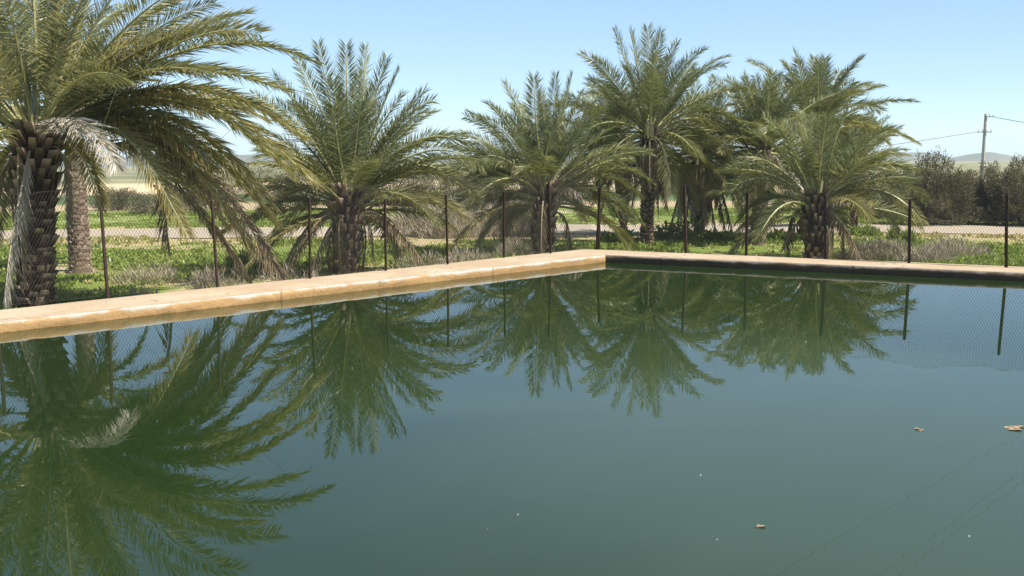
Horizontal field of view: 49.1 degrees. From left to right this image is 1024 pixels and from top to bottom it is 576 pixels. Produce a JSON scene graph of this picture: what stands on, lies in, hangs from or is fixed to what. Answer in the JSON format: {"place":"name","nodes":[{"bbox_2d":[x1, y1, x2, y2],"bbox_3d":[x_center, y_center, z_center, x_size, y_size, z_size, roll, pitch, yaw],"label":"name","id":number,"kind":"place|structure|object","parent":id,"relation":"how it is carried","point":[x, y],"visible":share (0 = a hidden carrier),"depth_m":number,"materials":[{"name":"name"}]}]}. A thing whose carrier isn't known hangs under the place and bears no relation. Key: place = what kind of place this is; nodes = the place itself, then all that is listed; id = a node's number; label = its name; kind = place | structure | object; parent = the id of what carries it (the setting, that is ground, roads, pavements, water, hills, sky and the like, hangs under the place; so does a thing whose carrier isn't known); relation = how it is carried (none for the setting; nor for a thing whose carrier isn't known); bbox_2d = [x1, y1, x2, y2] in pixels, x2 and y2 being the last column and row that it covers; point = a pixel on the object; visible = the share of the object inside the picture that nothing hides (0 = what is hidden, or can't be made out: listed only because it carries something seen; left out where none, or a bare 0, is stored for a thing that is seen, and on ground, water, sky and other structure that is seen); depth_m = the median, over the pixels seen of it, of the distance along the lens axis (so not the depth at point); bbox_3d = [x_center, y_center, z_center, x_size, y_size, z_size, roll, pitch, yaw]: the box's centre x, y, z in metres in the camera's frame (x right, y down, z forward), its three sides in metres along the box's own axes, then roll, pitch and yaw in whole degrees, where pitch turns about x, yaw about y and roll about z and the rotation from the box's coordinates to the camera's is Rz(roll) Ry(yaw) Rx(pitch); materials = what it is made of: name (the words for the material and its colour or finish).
{"place":"outdoors","nodes":[
{"label":"outdoors","id":0,"kind":"place"},
{"bbox_2d":[0,262,1023,575],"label":"water","id":1,"kind":"structure","parent":0,"point":[590,420],"depth_m":9.92,"materials":[{"name":"teal liquid"}]},
{"bbox_2d":[1005,425,1021,429],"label":"floating leaf","id":2,"kind":"object","parent":1,"relation":"on","point":[1013,427],"visible":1,"depth_m":9.89,"materials":[{"name":"beige plant"}]},
{"bbox_2d":[0,208,1023,309],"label":"grass","id":3,"kind":"structure","parent":0,"point":[182,267],"depth_m":31.41,"materials":[{"name":"green plant"}]},
{"bbox_2d":[0,249,1023,320],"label":"pool deck","id":4,"kind":"structure","parent":0,"point":[93,305],"depth_m":20.20,"materials":[{"name":"concrete"}]},
{"bbox_2d":[0,255,605,332],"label":"pool wall","id":5,"kind":"structure","parent":4,"relation":"attached to","point":[87,317],"depth_m":17.99,"materials":[{"name":"paint"}]},
{"bbox_2d":[605,255,1023,280],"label":"pool wall","id":6,"kind":"structure","parent":4,"relation":"attached to","point":[942,273],"depth_m":21.27,"materials":[{"name":"paint"}]},
{"bbox_2d":[0,160,1023,298],"bbox_3d":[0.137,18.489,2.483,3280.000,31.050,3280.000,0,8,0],"label":"ground","id":7,"kind":"structure","parent":0,"point":[118,181],"depth_m":54.63,"materials":[{"name":"green plant"}]},
{"bbox_2d":[3,174,65,202],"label":"shrub","id":8,"kind":"object","parent":7,"relation":"on","point":[57,196],"visible":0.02,"depth_m":79.52,"materials":[{"name":"green plant"}]},
{"bbox_2d":[0,22,215,273],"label":"date palm","id":9,"kind":"object","parent":7,"relation":"on","point":[78,251],"visible":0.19,"depth_m":27.03,"materials":[{"name":"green plant"}]},
{"bbox_2d":[89,187,148,210],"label":"shrub","id":10,"kind":"object","parent":7,"relation":"on","point":[115,192],"visible":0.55,"depth_m":67.49,"materials":[{"name":"green plant"}]},
{"bbox_2d":[115,283,159,297],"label":"dry shrub","id":11,"kind":"object","parent":7,"relation":"on","point":[130,293],"visible":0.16,"depth_m":21.43,"materials":[{"name":"plant"}]},
{"bbox_2d":[108,257,190,284],"bbox_3d":[-8.170,-0.384,25.229,1.711,0.648,1.589,3,9,26],"label":"dry shrub","id":12,"kind":"object","parent":7,"relation":"on","point":[150,273],"visible":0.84,"depth_m":25.09,"materials":[{"name":"beige plant"}]},
{"bbox_2d":[0,0,327,308],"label":"date palm","id":13,"kind":"object","parent":7,"relation":"on","point":[37,142],"visible":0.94,"depth_m":20.19,"materials":[{"name":"green plant"}]},
{"bbox_2d":[123,191,209,213],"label":"shrub","id":14,"kind":"object","parent":7,"relation":"on","point":[146,204],"visible":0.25,"depth_m":61.40,"materials":[{"name":"green plant"}]},
{"bbox_2d":[166,172,244,203],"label":"shrub","id":15,"kind":"object","parent":7,"relation":"on","point":[227,191],"visible":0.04,"depth_m":73.61,"materials":[{"name":"green plant"}]},
{"bbox_2d":[182,262,255,290],"bbox_3d":[-5.979,-0.166,22.781,1.829,0.948,1.296,0,8,0],"label":"dry shrub","id":16,"kind":"object","parent":7,"relation":"on","point":[211,282],"visible":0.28,"depth_m":22.78,"materials":[{"name":"beige plant"}]},
{"bbox_2d":[224,248,266,269],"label":"leafy weed","id":17,"kind":"object","parent":7,"relation":"on","point":[245,260],"visible":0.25,"depth_m":26.96,"materials":[{"name":"green plant"}]},
{"bbox_2d":[216,159,304,199],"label":"shrub","id":18,"kind":"object","parent":7,"relation":"on","point":[260,172],"visible":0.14,"depth_m":81.35,"materials":[{"name":"green plant"}]},
{"bbox_2d":[255,261,319,282],"bbox_3d":[-4.795,-0.296,24.223,1.884,0.626,1.326,0,8,0],"label":"dry shrub","id":19,"kind":"object","parent":7,"relation":"on","point":[287,268],"visible":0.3,"depth_m":24.18,"materials":[{"name":"beige plant"}]},
{"bbox_2d":[264,169,334,204],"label":"shrub","id":20,"kind":"object","parent":7,"relation":"on","point":[305,183],"visible":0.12,"depth_m":69.45,"materials":[{"name":"green plant"}]},
{"bbox_2d":[0,170,600,306],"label":"chain link fence","id":21,"kind":"object","parent":7,"relation":"on","point":[214,233],"visible":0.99,"depth_m":19.64,"materials":[{"name":"metal"}]},
{"bbox_2d":[211,37,491,278],"bbox_3d":[-3.608,-2.768,25.506,6.137,5.826,5.442,1,8,12],"label":"date palm","id":22,"kind":"object","parent":7,"relation":"on","point":[345,151],"visible":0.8,"depth_m":25.22,"materials":[{"name":"green plant"}]},
{"bbox_2d":[349,164,455,196],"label":"shrub","id":23,"kind":"object","parent":7,"relation":"on","point":[413,182],"visible":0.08,"depth_m":79.46,"materials":[{"name":"green plant"}]},
{"bbox_2d":[387,242,434,257],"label":"leafy weed","id":24,"kind":"object","parent":7,"relation":"on","point":[418,249],"visible":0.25,"depth_m":29.99,"materials":[{"name":"green plant"}]},
{"bbox_2d":[386,195,451,237],"bbox_3d":[-3.229,-2.633,39.006,2.815,1.744,1.681,0,8,0],"label":"dry brush","id":25,"kind":"object","parent":7,"relation":"on","point":[422,221],"visible":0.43,"depth_m":38.83,"materials":[{"name":"plant"}]},
{"bbox_2d":[384,250,455,269],"bbox_3d":[-2.166,-0.646,27.176,2.006,0.740,1.363,3,8,22],"label":"dry shrub","id":26,"kind":"object","parent":7,"relation":"on","point":[433,261],"visible":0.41,"depth_m":27.15,"materials":[{"name":"beige plant"}]},
{"bbox_2d":[388,167,478,207],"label":"shrub","id":27,"kind":"object","parent":7,"relation":"on","point":[440,186],"visible":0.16,"depth_m":65.34,"materials":[{"name":"green plant"}]},
{"bbox_2d":[415,193,501,238],"bbox_3d":[-1.860,-2.494,38.013,3.171,1.691,1.858,0,8,0],"label":"dry brush","id":28,"kind":"object","parent":7,"relation":"on","point":[449,230],"visible":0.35,"depth_m":37.90,"materials":[{"name":"plant"}]},
{"bbox_2d":[437,242,501,262],"bbox_3d":[-0.949,-0.814,28.178,2.029,0.714,1.519,0,8,0],"label":"dry shrub","id":29,"kind":"object","parent":7,"relation":"on","point":[462,256],"visible":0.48,"depth_m":28.08,"materials":[{"name":"beige plant"}]},
{"bbox_2d":[434,154,522,198],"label":"shrub","id":30,"kind":"object","parent":7,"relation":"on","point":[476,183],"visible":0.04,"depth_m":75.50,"materials":[{"name":"green plant"}]},
{"bbox_2d":[438,145,524,233],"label":"date palm","id":31,"kind":"object","parent":7,"relation":"on","point":[483,182],"visible":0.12,"depth_m":39.59,"materials":[{"name":"green plant"}]},
{"bbox_2d":[473,195,531,236],"bbox_3d":[-0.052,-2.555,38.973,2.747,1.706,1.781,2,8,20],"label":"dry brush","id":32,"kind":"object","parent":7,"relation":"on","point":[525,220],"visible":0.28,"depth_m":38.80,"materials":[{"name":"plant"}]},
{"bbox_2d":[488,234,537,255],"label":"dry shrub","id":33,"kind":"object","parent":7,"relation":"on","point":[508,244],"visible":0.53,"depth_m":30.00,"materials":[{"name":"grey plant"}]},
{"bbox_2d":[436,68,656,253],"bbox_3d":[1.041,-3.217,30.349,6.591,5.467,5.173,-4,8,-25],"label":"date palm","id":34,"kind":"object","parent":7,"relation":"on","point":[547,154],"visible":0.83,"depth_m":29.67,"materials":[{"name":"green plant"}]},
{"bbox_2d":[576,243,613,249],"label":"leafy weed","id":35,"kind":"object","parent":7,"relation":"on","point":[593,247],"visible":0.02,"depth_m":29.03,"materials":[{"name":"green plant"}]},
{"bbox_2d":[555,175,640,199],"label":"shrub","id":36,"kind":"object","parent":7,"relation":"on","point":[605,184],"visible":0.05,"depth_m":77.37,"materials":[{"name":"green plant"}]},
{"bbox_2d":[549,84,684,230],"bbox_3d":[3.521,-4.240,37.743,4.902,5.332,4.707,0,8,0],"label":"date palm","id":37,"kind":"object","parent":7,"relation":"on","point":[603,118],"visible":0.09,"depth_m":37.38,"materials":[{"name":"green plant"}]},
{"bbox_2d":[600,229,639,242],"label":"leafy weed","id":38,"kind":"object","parent":7,"relation":"on","point":[602,238],"visible":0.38,"depth_m":33.91,"materials":[{"name":"green plant"}]},
{"bbox_2d":[538,22,754,244],"bbox_3d":[4.059,-4.523,33.241,5.834,6.882,5.846,4,9,28],"label":"date palm","id":39,"kind":"object","parent":7,"relation":"on","point":[650,94],"visible":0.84,"depth_m":32.81,"materials":[{"name":"green plant"}]},
{"bbox_2d":[654,218,704,240],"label":"leafy weed","id":40,"kind":"object","parent":7,"relation":"on","point":[669,229],"visible":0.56,"depth_m":35.94,"materials":[{"name":"green plant"}]},
{"bbox_2d":[633,78,772,232],"bbox_3d":[6.564,-4.401,37.947,5.427,5.713,5.343,0,8,0],"label":"date palm","id":41,"kind":"object","parent":7,"relation":"on","point":[719,99],"visible":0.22,"depth_m":37.70,"materials":[{"name":"green plant"}]},
{"bbox_2d":[698,229,741,242],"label":"leafy weed","id":42,"kind":"object","parent":7,"relation":"on","point":[721,233],"visible":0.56,"depth_m":34.91,"materials":[{"name":"green plant"}]},
{"bbox_2d":[684,66,857,245],"bbox_3d":[7.830,-3.928,33.831,4.642,5.609,5.428,-5,9,-30],"label":"date palm","id":43,"kind":"object","parent":7,"relation":"on","point":[755,105],"visible":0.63,"depth_m":33.24,"materials":[{"name":"green plant"}]},
{"bbox_2d":[766,228,802,241],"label":"leafy weed","id":44,"kind":"object","parent":7,"relation":"on","point":[772,236],"visible":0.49,"depth_m":35.83,"materials":[{"name":"green plant"}]},
{"bbox_2d":[597,171,1023,267],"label":"chain link fence","id":45,"kind":"object","parent":7,"relation":"on","point":[825,232],"visible":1,"depth_m":22.32,"materials":[{"name":"metal"}]},
{"bbox_2d":[753,174,883,211],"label":"shrub","id":46,"kind":"object","parent":7,"relation":"on","point":[836,203],"visible":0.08,"depth_m":59.64,"materials":[{"name":"green plant"}]},
{"bbox_2d":[703,104,934,259],"bbox_3d":[7.815,-2.590,28.605,5.894,4.280,4.735,2,8,15],"label":"date palm","id":47,"kind":"object","parent":7,"relation":"on","point":[819,165],"visible":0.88,"depth_m":28.00,"materials":[{"name":"green plant"}]},
{"bbox_2d":[718,46,921,240],"bbox_3d":[9.777,-4.558,35.889,6.074,6.350,5.608,-5,9,-32],"label":"date palm","id":48,"kind":"object","parent":7,"relation":"on","point":[844,100],"visible":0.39,"depth_m":34.82,"materials":[{"name":"green plant"}]},
{"bbox_2d":[846,222,883,237],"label":"leafy weed","id":49,"kind":"object","parent":7,"relation":"on","point":[873,231],"visible":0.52,"depth_m":37.86,"materials":[{"name":"green plant"}]},
{"bbox_2d":[834,235,912,261],"bbox_3d":[9.348,-0.952,28.673,2.187,0.867,1.732,0,8,0],"label":"dry shrub","id":50,"kind":"object","parent":7,"relation":"on","point":[873,249],"visible":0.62,"depth_m":28.43,"materials":[{"name":"grey plant"}]},
{"bbox_2d":[834,109,913,226],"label":"date palm","id":51,"kind":"object","parent":7,"relation":"on","point":[895,152],"visible":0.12,"depth_m":43.87,"materials":[{"name":"green plant"}]},
{"bbox_2d":[869,165,928,218],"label":"tamarisk bush","id":52,"kind":"object","parent":7,"relation":"on","point":[885,201],"visible":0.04,"depth_m":51.61,"materials":[{"name":"green plant"}]},
{"bbox_2d":[885,224,919,250],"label":"green shrub","id":53,"kind":"object","parent":7,"relation":"on","point":[913,238],"visible":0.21,"depth_m":30.57,"materials":[{"name":"green plant"}]},
{"bbox_2d":[893,238,953,261],"bbox_3d":[10.286,-0.810,27.632,1.718,0.818,1.288,0,8,0],"label":"dry shrub","id":54,"kind":"object","parent":7,"relation":"on","point":[929,256],"visible":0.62,"depth_m":27.51,"materials":[{"name":"beige plant"}]},
{"bbox_2d":[887,145,993,224],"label":"tamarisk bush","id":55,"kind":"object","parent":7,"relation":"on","point":[935,165],"visible":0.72,"depth_m":45.34,"materials":[{"name":"green plant"}]},
{"bbox_2d":[916,232,996,257],"bbox_3d":[11.495,-1.024,29.182,2.632,0.895,1.848,0,8,0],"label":"dry shrub","id":56,"kind":"object","parent":7,"relation":"on","point":[943,244],"visible":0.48,"depth_m":28.98,"materials":[{"name":"beige plant"}]},
{"bbox_2d":[943,168,984,222],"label":"tamarisk bush","id":57,"kind":"object","parent":7,"relation":"on","point":[978,182],"visible":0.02,"depth_m":48.81,"materials":[{"name":"green plant"}]},
{"bbox_2d":[977,114,993,178],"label":"utility pole","id":58,"kind":"object","parent":7,"relation":"on","point":[984,130],"visible":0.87,"depth_m":94.11,"materials":[{"name":"wood"}]},
{"bbox_2d":[874,132,974,147],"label":"overhead wire","id":59,"kind":"object","parent":58,"relation":"attached to","point":[929,139],"visible":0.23,"depth_m":94.90,"materials":[{"name":"grey metal"}]},
{"bbox_2d":[964,160,1021,223],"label":"tamarisk bush","id":60,"kind":"object","parent":7,"relation":"on","point":[993,170],"visible":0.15,"depth_m":47.17,"materials":[{"name":"green plant"}]},
{"bbox_2d":[968,148,1023,225],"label":"tamarisk bush","id":61,"kind":"object","parent":7,"relation":"on","point":[1015,172],"visible":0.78,"depth_m":45.65,"materials":[{"name":"green plant"}]},
{"bbox_2d":[0,224,1023,239],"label":"dirt road","id":62,"kind":"structure","parent":0,"point":[603,228],"depth_m":42.93,"materials":[{"name":"beige soil"}]},
{"bbox_2d":[0,0,1023,157],"label":"sky","id":63,"kind":"structure","parent":0,"point":[963,59],"materials":[{"name":"blue"}]},
{"bbox_2d":[4,152,1021,167],"bbox_3d":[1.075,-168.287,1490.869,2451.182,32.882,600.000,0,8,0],"label":"hills","id":64,"kind":"structure","parent":0,"point":[991,156],"depth_m":1422.56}
]}

